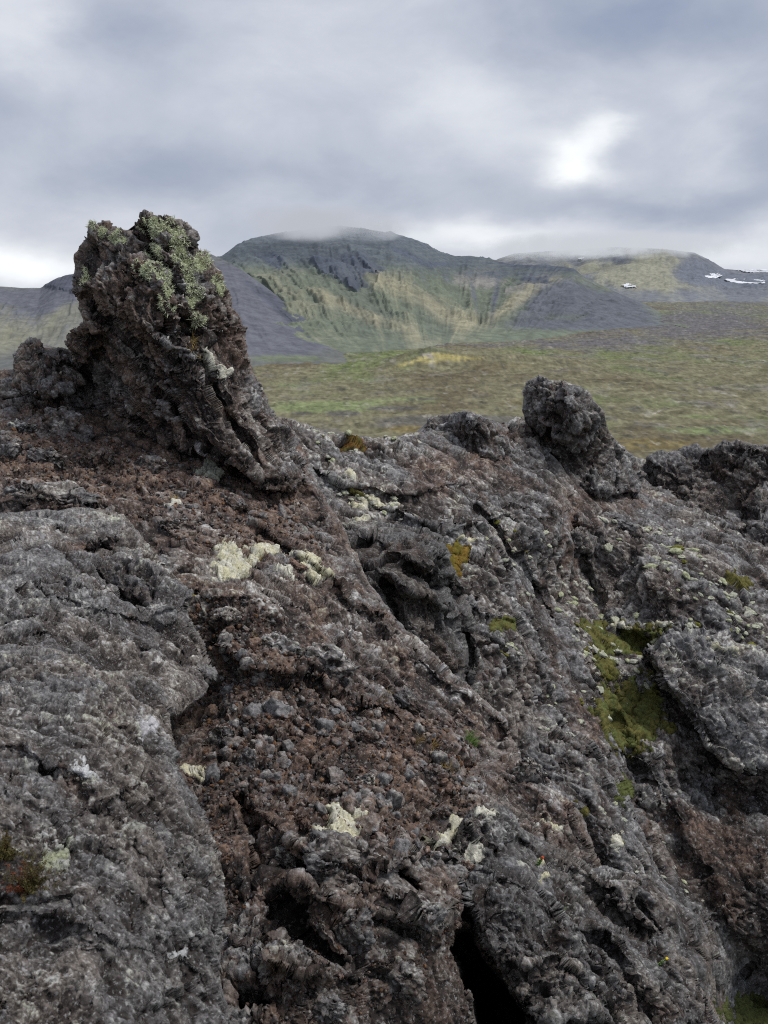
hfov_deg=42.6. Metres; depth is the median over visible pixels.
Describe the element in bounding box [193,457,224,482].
moss mat
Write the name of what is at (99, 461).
boulder
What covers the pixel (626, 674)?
boulder
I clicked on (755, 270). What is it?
snow patch
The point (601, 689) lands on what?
moss tuft
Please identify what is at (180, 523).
boulder
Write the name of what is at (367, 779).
boulder
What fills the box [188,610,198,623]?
stone
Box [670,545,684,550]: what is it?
moss tuft
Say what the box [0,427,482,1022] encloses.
rubble
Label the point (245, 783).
scree stone
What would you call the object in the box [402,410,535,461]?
lava crag
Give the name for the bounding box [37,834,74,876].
lichen
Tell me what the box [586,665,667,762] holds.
moss mat
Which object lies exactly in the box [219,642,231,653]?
scree stone
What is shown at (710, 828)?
crater slope
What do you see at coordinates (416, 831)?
scree stone
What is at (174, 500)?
moss mat
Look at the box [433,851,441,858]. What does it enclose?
scree stone
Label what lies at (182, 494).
scree stone
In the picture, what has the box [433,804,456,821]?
boulder
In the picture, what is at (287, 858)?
boulder
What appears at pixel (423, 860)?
boulder
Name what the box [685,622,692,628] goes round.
moss tuft
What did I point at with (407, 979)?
boulder
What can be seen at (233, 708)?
scree stone
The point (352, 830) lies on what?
moss mat
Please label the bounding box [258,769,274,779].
scree stone
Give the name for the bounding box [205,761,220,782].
scree stone
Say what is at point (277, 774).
scree stone
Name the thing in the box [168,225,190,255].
beard lichen
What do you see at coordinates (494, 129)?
sky
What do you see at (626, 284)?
snow patch
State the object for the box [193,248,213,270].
beard lichen
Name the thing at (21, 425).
boulder
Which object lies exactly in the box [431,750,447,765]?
scree stone
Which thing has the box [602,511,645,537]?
boulder
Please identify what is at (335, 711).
scree stone
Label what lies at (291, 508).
scree stone
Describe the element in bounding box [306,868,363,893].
boulder
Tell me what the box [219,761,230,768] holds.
scree stone
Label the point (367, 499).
moss mat
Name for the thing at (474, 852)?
moss mat
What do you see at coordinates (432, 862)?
scree stone
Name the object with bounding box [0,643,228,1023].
lava outcrop
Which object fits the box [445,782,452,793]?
scree stone
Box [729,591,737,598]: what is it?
moss tuft
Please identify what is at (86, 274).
beard lichen
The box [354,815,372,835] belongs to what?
scree stone
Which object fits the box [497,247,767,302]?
mountain
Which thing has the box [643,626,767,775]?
lava slab
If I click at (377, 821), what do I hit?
scree stone
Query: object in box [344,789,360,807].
scree stone
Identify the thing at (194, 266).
beard lichen
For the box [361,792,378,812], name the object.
scree stone
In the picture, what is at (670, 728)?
moss mat
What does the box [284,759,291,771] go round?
scree stone
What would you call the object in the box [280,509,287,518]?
scree stone
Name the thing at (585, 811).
moss mat
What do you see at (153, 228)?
beard lichen
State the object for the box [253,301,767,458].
valley floor
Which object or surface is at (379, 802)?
scree stone
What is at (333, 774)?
scree stone
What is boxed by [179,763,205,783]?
moss mat
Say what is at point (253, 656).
scree stone
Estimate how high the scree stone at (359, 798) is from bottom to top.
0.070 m
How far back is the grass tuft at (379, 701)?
6.00 m
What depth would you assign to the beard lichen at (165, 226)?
8.27 m
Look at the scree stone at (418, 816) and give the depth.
4.80 m
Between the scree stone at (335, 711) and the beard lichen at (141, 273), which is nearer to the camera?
the scree stone at (335, 711)
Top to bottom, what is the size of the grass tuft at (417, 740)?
0.087 m
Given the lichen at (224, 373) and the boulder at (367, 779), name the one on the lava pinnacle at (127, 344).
the lichen at (224, 373)
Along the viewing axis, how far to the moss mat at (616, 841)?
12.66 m
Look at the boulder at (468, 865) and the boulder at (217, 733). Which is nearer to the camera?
the boulder at (468, 865)
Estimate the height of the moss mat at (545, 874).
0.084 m
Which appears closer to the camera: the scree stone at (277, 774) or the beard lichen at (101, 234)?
the scree stone at (277, 774)
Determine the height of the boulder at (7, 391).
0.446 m
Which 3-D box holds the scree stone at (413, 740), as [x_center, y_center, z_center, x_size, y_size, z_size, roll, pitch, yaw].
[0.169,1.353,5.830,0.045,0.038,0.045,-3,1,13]
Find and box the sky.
[0,0,767,287]
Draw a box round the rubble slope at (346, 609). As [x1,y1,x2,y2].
[0,369,719,1023]
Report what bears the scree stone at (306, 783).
on the rubble slope at (346, 609)
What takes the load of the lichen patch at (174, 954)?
attached to the lava outcrop at (117, 917)
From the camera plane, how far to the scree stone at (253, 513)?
7.61 m
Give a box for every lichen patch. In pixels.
[68,755,98,779]
[138,715,159,740]
[167,947,187,961]
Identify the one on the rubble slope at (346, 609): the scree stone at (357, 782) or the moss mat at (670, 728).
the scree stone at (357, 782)
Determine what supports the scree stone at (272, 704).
on the rubble slope at (346, 609)
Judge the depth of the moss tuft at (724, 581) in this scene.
19.31 m
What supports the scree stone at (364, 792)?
on the rubble slope at (346, 609)
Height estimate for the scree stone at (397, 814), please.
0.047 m
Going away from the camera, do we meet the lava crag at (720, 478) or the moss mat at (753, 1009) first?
the moss mat at (753, 1009)
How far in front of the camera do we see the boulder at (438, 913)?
3.72 m
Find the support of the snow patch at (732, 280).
on the mountain at (662, 275)
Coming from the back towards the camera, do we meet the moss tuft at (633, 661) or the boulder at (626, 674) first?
the moss tuft at (633, 661)
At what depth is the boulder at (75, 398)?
9.33 m
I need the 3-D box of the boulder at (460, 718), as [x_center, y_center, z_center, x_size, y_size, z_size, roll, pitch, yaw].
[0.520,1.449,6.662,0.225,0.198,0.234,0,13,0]
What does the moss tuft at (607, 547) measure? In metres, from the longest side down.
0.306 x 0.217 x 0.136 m
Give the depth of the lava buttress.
4.56 m
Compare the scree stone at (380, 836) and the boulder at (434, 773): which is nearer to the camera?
the scree stone at (380, 836)
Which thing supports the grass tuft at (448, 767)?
on the rubble slope at (346, 609)
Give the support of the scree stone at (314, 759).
on the rubble slope at (346, 609)
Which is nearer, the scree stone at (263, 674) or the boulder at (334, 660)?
the scree stone at (263, 674)
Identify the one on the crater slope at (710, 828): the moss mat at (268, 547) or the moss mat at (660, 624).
the moss mat at (660, 624)
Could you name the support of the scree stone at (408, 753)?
on the rubble slope at (346, 609)
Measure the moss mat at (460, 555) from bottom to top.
0.509 m
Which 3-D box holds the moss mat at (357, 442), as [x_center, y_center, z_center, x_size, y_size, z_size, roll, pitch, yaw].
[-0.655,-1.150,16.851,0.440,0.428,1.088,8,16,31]
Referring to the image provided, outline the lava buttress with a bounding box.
[452,801,718,1023]
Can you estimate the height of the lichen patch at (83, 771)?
0.074 m
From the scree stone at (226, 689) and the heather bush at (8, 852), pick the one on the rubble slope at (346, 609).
the scree stone at (226, 689)
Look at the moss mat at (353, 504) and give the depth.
14.88 m
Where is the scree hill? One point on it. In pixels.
(49, 313)
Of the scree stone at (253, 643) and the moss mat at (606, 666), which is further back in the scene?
the moss mat at (606, 666)
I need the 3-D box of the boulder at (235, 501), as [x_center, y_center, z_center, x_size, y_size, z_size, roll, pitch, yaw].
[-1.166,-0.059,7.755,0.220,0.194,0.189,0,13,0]
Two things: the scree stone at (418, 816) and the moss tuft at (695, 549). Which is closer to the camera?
the scree stone at (418, 816)
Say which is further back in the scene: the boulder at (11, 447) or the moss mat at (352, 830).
the boulder at (11, 447)
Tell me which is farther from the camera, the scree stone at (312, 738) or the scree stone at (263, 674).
the scree stone at (263, 674)
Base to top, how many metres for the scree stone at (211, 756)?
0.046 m
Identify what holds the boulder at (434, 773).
on the rubble slope at (346, 609)
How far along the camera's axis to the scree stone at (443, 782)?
5.36 m
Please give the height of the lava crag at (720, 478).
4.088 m
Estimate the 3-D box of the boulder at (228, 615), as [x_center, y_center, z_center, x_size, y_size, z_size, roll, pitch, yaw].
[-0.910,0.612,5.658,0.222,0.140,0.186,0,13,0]
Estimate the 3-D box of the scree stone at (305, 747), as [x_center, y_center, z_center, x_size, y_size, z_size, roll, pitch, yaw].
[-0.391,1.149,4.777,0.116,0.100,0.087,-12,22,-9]
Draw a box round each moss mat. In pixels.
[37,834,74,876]
[164,498,181,505]
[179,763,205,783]
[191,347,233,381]
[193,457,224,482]
[209,536,251,581]
[242,542,284,567]
[274,562,296,580]
[289,543,334,585]
[312,802,367,836]
[339,435,367,451]
[342,469,355,480]
[346,490,385,509]
[348,488,367,496]
[348,501,367,510]
[352,514,370,520]
[385,501,399,506]
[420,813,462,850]
[444,540,472,576]
[451,836,485,863]
[456,534,478,542]
[474,805,499,818]
[487,615,520,635]
[536,818,564,831]
[539,871,550,883]
[573,800,589,816]
[577,615,618,685]
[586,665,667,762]
[599,619,675,656]
[609,830,623,853]
[610,620,632,633]
[613,772,634,807]
[651,620,673,630]
[660,719,677,734]
[704,636,739,656]
[712,988,767,1023]
[724,568,754,590]
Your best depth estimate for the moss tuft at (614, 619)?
18.16 m
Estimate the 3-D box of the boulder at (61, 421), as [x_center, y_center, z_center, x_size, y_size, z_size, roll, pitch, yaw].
[-2.746,-0.678,8.610,0.520,0.494,0.395,0,13,0]
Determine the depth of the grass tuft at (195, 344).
8.02 m
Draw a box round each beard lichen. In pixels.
[79,267,91,286]
[86,218,107,238]
[107,227,126,245]
[132,257,155,279]
[136,215,165,239]
[139,260,172,284]
[142,241,163,260]
[157,281,176,302]
[157,300,177,318]
[158,216,176,231]
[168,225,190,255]
[168,247,188,265]
[180,254,202,277]
[181,275,205,308]
[186,310,208,329]
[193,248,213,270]
[210,272,227,297]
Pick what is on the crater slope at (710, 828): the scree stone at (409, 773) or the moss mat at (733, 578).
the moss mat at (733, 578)
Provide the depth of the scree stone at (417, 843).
4.20 m
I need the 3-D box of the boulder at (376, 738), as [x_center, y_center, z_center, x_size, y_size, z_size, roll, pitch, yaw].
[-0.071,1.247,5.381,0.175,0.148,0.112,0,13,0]
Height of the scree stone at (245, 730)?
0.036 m
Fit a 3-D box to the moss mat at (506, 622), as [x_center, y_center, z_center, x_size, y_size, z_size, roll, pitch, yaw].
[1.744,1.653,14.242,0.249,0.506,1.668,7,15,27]
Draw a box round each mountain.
[217,225,739,353]
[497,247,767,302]
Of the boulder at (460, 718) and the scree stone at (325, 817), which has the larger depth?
the boulder at (460, 718)
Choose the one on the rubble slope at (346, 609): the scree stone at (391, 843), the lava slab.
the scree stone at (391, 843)
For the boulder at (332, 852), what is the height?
0.158 m
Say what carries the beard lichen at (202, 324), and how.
attached to the lava pinnacle at (127, 344)
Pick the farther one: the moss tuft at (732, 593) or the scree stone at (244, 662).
the moss tuft at (732, 593)
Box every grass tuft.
[187,330,201,351]
[378,687,394,702]
[414,731,424,744]
[431,738,438,750]
[441,761,458,772]
[464,728,480,746]
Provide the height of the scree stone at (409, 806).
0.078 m
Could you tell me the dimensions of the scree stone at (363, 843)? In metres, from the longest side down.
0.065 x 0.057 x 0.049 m
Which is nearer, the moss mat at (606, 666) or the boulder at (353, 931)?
the boulder at (353, 931)
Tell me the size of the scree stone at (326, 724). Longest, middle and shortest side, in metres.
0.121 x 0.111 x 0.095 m
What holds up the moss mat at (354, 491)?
on the crater slope at (710, 828)
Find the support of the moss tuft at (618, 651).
on the crater slope at (710, 828)
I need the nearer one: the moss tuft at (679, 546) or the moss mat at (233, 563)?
the moss mat at (233, 563)
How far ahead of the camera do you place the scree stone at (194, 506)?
7.31 m
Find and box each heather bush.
[0,828,28,862]
[0,842,67,902]
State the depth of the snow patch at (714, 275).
2817.97 m
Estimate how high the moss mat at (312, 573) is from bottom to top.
0.259 m
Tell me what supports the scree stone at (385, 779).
on the rubble slope at (346, 609)
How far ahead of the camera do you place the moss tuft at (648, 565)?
18.82 m
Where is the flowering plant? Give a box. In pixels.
[535,856,543,865]
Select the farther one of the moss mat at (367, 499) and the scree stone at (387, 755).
the moss mat at (367, 499)
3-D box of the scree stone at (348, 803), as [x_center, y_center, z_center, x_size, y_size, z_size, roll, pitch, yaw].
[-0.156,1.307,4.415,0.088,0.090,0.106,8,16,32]
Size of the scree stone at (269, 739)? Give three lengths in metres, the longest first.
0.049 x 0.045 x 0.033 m
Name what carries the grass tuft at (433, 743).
on the rubble slope at (346, 609)
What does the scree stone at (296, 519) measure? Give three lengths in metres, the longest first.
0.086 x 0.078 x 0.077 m
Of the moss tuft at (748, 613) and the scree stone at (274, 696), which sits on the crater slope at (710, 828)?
the moss tuft at (748, 613)
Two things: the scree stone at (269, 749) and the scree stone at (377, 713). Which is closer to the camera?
the scree stone at (269, 749)
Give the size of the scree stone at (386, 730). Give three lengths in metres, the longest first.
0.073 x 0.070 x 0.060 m
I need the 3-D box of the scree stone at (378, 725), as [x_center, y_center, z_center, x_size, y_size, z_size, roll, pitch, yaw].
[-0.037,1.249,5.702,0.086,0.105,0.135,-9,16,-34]
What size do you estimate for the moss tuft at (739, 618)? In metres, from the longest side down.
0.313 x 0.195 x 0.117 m
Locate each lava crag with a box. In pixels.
[10,337,86,398]
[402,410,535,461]
[646,439,767,546]
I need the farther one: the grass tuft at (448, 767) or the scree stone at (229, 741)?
the grass tuft at (448, 767)
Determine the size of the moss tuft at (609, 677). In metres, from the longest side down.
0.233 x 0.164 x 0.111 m
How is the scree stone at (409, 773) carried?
on the rubble slope at (346, 609)
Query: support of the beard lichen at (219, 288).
attached to the lava pinnacle at (127, 344)
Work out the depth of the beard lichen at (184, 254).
8.19 m
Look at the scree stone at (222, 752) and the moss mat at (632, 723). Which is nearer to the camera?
the scree stone at (222, 752)
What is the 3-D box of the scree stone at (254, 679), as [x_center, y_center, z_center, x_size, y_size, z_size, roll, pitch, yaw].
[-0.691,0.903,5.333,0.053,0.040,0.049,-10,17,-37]
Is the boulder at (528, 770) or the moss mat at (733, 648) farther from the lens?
the moss mat at (733, 648)
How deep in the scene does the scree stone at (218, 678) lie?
5.49 m
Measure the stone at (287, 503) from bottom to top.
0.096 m
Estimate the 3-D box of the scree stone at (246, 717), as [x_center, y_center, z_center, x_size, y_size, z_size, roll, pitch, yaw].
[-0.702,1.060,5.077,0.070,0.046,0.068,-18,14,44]
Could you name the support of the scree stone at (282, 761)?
on the rubble slope at (346, 609)
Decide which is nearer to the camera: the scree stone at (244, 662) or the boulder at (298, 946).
the boulder at (298, 946)
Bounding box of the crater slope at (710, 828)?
[276,414,767,1023]
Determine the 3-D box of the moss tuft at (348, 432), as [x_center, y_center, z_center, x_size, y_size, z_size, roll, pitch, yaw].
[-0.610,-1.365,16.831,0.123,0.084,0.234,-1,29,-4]
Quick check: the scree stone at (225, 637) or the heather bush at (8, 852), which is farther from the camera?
the scree stone at (225, 637)
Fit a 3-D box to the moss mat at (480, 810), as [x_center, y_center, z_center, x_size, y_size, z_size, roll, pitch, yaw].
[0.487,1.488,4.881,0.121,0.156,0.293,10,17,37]
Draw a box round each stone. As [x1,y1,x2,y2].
[174,490,186,498]
[186,503,199,508]
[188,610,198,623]
[204,704,218,715]
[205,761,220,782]
[206,751,217,759]
[213,674,220,682]
[216,746,228,756]
[218,631,232,643]
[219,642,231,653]
[219,683,233,696]
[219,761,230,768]
[221,654,229,661]
[223,736,244,747]
[224,625,234,633]
[225,748,232,758]
[229,719,238,728]
[230,704,237,712]
[232,642,240,648]
[235,648,247,660]
[237,780,248,789]
[239,656,254,670]
[242,727,248,735]
[243,625,248,631]
[243,702,264,718]
[243,714,251,721]
[245,637,261,648]
[246,516,257,528]
[248,510,258,517]
[250,653,259,661]
[251,676,258,682]
[253,660,267,679]
[256,677,263,683]
[258,511,266,518]
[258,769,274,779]
[263,744,277,755]
[265,697,285,715]
[265,736,273,743]
[270,693,277,698]
[273,771,281,778]
[274,704,291,718]
[275,755,287,769]
[278,500,293,505]
[278,503,284,510]
[278,751,285,757]
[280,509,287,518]
[281,739,293,752]
[282,784,297,797]
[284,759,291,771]
[288,505,294,513]
[288,706,294,719]
[289,558,308,570]
[291,515,300,523]
[294,738,315,756]
[295,730,303,737]
[300,532,309,540]
[303,734,316,742]
[303,779,308,785]
[310,755,317,764]
[314,717,334,733]
[314,801,327,815]
[322,814,328,820]
[326,766,344,783]
[329,698,341,704]
[331,708,340,715]
[332,737,342,745]
[333,702,340,708]
[339,711,345,721]
[339,794,354,814]
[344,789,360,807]
[350,721,360,732]
[353,780,361,784]
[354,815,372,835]
[355,792,361,804]
[357,839,367,848]
[359,788,370,796]
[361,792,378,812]
[367,718,385,733]
[370,811,381,834]
[372,785,381,793]
[372,831,387,843]
[373,710,381,718]
[375,793,386,804]
[377,772,392,785]
[377,799,384,805]
[384,724,389,734]
[384,752,390,759]
[385,788,402,808]
[386,799,392,812]
[388,753,403,773]
[388,840,394,848]
[392,811,400,819]
[392,838,410,859]
[403,748,413,758]
[403,802,415,812]
[404,767,414,780]
[410,737,415,743]
[410,827,419,836]
[410,832,415,838]
[413,722,424,734]
[413,762,419,771]
[414,838,421,848]
[415,812,421,819]
[425,846,429,854]
[429,858,436,866]
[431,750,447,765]
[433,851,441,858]
[439,778,448,786]
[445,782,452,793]
[447,757,459,772]
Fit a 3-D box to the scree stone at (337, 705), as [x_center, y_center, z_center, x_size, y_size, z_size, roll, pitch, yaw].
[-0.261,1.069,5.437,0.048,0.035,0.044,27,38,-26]
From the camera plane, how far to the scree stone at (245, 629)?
5.63 m
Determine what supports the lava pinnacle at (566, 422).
on the crater slope at (710, 828)
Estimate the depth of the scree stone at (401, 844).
4.06 m
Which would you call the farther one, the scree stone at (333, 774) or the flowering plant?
the flowering plant
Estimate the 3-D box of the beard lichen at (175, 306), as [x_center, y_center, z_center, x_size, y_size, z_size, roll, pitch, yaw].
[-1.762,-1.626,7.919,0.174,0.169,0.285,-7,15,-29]
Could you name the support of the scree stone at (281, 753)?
on the rubble slope at (346, 609)
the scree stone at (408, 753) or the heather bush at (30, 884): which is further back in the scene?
the scree stone at (408, 753)
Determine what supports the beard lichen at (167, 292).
attached to the lava pinnacle at (127, 344)
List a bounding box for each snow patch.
[622,283,635,286]
[705,273,721,277]
[726,278,764,283]
[739,269,767,271]
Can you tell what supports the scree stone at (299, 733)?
on the rubble slope at (346, 609)
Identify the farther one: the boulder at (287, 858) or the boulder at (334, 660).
the boulder at (334, 660)
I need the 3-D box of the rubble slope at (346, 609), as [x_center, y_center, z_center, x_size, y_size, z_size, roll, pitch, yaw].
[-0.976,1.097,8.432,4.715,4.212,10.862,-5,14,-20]
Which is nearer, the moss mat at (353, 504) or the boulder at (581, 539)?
the moss mat at (353, 504)
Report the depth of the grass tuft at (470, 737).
6.38 m
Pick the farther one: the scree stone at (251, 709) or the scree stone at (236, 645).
the scree stone at (236, 645)
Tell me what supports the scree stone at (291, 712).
on the rubble slope at (346, 609)
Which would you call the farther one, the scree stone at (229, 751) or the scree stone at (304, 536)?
the scree stone at (304, 536)
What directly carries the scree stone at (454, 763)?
on the rubble
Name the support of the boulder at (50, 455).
on the rubble slope at (346, 609)
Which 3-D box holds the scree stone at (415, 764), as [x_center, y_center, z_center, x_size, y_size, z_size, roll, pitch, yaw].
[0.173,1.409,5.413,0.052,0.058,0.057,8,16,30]
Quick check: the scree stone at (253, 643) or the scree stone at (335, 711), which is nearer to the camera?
the scree stone at (335, 711)
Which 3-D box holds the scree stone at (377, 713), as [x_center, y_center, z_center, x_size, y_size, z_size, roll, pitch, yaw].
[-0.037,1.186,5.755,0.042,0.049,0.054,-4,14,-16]
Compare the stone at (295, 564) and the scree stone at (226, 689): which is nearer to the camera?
the scree stone at (226, 689)
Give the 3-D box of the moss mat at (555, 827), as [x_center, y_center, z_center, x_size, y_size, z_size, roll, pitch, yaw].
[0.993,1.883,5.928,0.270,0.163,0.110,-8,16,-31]
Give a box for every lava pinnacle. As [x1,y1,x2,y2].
[64,209,306,492]
[522,375,646,498]
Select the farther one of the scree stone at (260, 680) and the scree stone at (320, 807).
the scree stone at (260, 680)
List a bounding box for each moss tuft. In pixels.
[345,429,351,435]
[554,607,562,611]
[593,644,598,652]
[598,648,607,658]
[598,686,603,693]
[603,543,612,552]
[606,673,612,680]
[610,616,618,622]
[613,649,622,653]
[629,659,637,663]
[642,563,657,568]
[644,682,649,689]
[668,547,682,554]
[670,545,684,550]
[682,571,689,579]
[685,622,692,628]
[688,548,700,552]
[719,577,726,585]
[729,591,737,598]
[731,615,742,621]
[743,610,751,617]
[744,606,756,615]
[751,624,760,628]
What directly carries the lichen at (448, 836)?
on the rubble slope at (346, 609)
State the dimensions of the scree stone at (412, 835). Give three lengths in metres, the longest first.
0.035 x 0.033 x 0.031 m
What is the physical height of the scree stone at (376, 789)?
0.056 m
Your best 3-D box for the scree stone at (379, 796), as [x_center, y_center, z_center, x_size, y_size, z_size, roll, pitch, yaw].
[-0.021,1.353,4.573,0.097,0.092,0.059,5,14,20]
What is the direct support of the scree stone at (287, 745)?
on the rubble
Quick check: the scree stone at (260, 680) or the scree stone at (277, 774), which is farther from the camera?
the scree stone at (260, 680)
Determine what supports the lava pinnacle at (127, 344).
on the rubble slope at (346, 609)
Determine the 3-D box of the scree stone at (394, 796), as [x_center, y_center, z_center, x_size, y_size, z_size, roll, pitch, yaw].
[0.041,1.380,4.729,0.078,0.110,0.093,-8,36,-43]
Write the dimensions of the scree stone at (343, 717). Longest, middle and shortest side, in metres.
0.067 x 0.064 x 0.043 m
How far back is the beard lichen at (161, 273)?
7.94 m
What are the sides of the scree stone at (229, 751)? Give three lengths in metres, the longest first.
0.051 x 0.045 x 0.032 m
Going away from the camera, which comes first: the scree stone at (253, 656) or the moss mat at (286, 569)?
the scree stone at (253, 656)
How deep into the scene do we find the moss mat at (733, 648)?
17.06 m
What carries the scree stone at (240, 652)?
on the rubble slope at (346, 609)
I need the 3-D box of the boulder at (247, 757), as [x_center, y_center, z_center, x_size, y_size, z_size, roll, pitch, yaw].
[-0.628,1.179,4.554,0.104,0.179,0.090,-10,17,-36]
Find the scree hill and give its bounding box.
[0,254,347,369]
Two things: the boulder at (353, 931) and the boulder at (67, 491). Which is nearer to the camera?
the boulder at (353, 931)
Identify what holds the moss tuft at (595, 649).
on the crater slope at (710, 828)
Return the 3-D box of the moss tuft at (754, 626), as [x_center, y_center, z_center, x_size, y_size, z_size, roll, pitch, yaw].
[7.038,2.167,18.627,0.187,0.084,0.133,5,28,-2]
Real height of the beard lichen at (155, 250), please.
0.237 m
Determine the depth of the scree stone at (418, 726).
5.91 m
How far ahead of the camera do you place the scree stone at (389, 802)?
4.56 m
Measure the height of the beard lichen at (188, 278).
0.294 m
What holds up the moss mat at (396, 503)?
on the crater slope at (710, 828)
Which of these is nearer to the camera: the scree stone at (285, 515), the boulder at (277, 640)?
the boulder at (277, 640)
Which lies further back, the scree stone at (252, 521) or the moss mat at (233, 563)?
the scree stone at (252, 521)
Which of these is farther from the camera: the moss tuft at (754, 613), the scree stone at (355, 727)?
the moss tuft at (754, 613)
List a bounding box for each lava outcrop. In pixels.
[0,507,217,717]
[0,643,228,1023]
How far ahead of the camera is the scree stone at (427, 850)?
4.31 m
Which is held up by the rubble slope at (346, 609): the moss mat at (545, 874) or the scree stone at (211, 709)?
the scree stone at (211, 709)
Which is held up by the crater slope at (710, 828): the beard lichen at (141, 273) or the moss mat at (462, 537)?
the moss mat at (462, 537)
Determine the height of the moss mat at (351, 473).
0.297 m
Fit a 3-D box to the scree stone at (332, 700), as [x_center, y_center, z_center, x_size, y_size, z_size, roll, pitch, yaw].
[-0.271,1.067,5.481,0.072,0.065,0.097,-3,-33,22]
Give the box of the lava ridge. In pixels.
[328,505,486,700]
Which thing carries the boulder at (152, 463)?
on the rubble slope at (346, 609)
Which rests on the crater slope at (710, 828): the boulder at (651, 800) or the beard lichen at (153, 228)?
the boulder at (651, 800)
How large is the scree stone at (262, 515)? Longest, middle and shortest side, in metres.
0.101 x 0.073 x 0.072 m
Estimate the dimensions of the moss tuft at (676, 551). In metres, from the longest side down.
0.395 x 0.208 x 0.142 m
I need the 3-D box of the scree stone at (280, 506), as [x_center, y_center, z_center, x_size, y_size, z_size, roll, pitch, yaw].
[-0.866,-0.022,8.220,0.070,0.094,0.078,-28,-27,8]
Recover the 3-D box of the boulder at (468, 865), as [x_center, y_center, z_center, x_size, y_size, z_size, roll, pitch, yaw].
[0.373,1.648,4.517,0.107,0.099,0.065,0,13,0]
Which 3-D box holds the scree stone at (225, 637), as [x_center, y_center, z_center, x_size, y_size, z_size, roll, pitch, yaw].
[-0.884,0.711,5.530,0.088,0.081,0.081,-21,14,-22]
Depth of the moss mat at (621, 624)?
18.05 m
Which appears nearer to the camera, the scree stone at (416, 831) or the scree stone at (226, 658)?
the scree stone at (416, 831)
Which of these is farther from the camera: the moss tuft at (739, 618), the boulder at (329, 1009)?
the moss tuft at (739, 618)
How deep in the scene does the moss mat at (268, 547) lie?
6.91 m
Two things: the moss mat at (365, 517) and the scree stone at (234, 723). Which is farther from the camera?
the moss mat at (365, 517)
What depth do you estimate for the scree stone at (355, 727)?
5.39 m
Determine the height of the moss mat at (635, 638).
0.699 m
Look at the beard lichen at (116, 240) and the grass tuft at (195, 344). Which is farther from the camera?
the beard lichen at (116, 240)
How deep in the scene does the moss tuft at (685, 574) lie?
18.62 m
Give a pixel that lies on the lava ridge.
(414, 580)
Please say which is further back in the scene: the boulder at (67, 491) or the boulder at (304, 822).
the boulder at (67, 491)
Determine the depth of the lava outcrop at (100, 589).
4.46 m
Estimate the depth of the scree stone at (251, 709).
5.08 m
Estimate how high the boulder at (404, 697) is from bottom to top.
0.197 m
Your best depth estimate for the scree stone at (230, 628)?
5.55 m
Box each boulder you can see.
[0,378,34,399]
[0,435,23,459]
[3,479,101,505]
[7,418,38,432]
[25,446,66,469]
[35,406,95,441]
[64,386,94,408]
[76,447,117,474]
[136,454,171,473]
[160,517,197,529]
[207,725,234,748]
[208,606,243,626]
[223,493,248,512]
[238,746,256,769]
[260,631,305,654]
[274,845,297,868]
[281,939,318,959]
[294,815,312,832]
[301,828,374,876]
[305,642,360,678]
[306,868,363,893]
[308,988,348,1023]
[332,906,375,954]
[354,773,374,785]
[356,729,386,749]
[378,956,427,1004]
[389,685,421,714]
[399,850,431,878]
[420,763,451,786]
[420,904,446,934]
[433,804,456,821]
[451,708,476,730]
[459,860,474,870]
[512,757,552,787]
[570,526,592,558]
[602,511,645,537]
[619,669,633,680]
[633,783,667,822]
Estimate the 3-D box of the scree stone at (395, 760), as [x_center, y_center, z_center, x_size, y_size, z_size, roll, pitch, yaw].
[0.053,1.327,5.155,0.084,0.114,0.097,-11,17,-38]
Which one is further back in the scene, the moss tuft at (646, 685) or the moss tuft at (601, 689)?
the moss tuft at (646, 685)
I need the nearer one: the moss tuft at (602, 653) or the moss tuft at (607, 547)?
the moss tuft at (602, 653)
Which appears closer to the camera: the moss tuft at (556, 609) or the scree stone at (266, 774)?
the scree stone at (266, 774)
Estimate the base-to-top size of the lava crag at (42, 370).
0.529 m
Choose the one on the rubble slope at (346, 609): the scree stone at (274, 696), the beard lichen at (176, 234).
the scree stone at (274, 696)
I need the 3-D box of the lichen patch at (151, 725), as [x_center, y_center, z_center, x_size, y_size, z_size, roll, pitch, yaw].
[-0.700,0.644,2.904,0.049,0.063,0.174,3,14,10]
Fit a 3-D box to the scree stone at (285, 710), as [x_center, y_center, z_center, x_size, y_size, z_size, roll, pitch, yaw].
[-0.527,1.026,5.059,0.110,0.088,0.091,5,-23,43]
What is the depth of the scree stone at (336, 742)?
5.02 m
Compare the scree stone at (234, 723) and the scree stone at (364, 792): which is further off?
the scree stone at (234, 723)

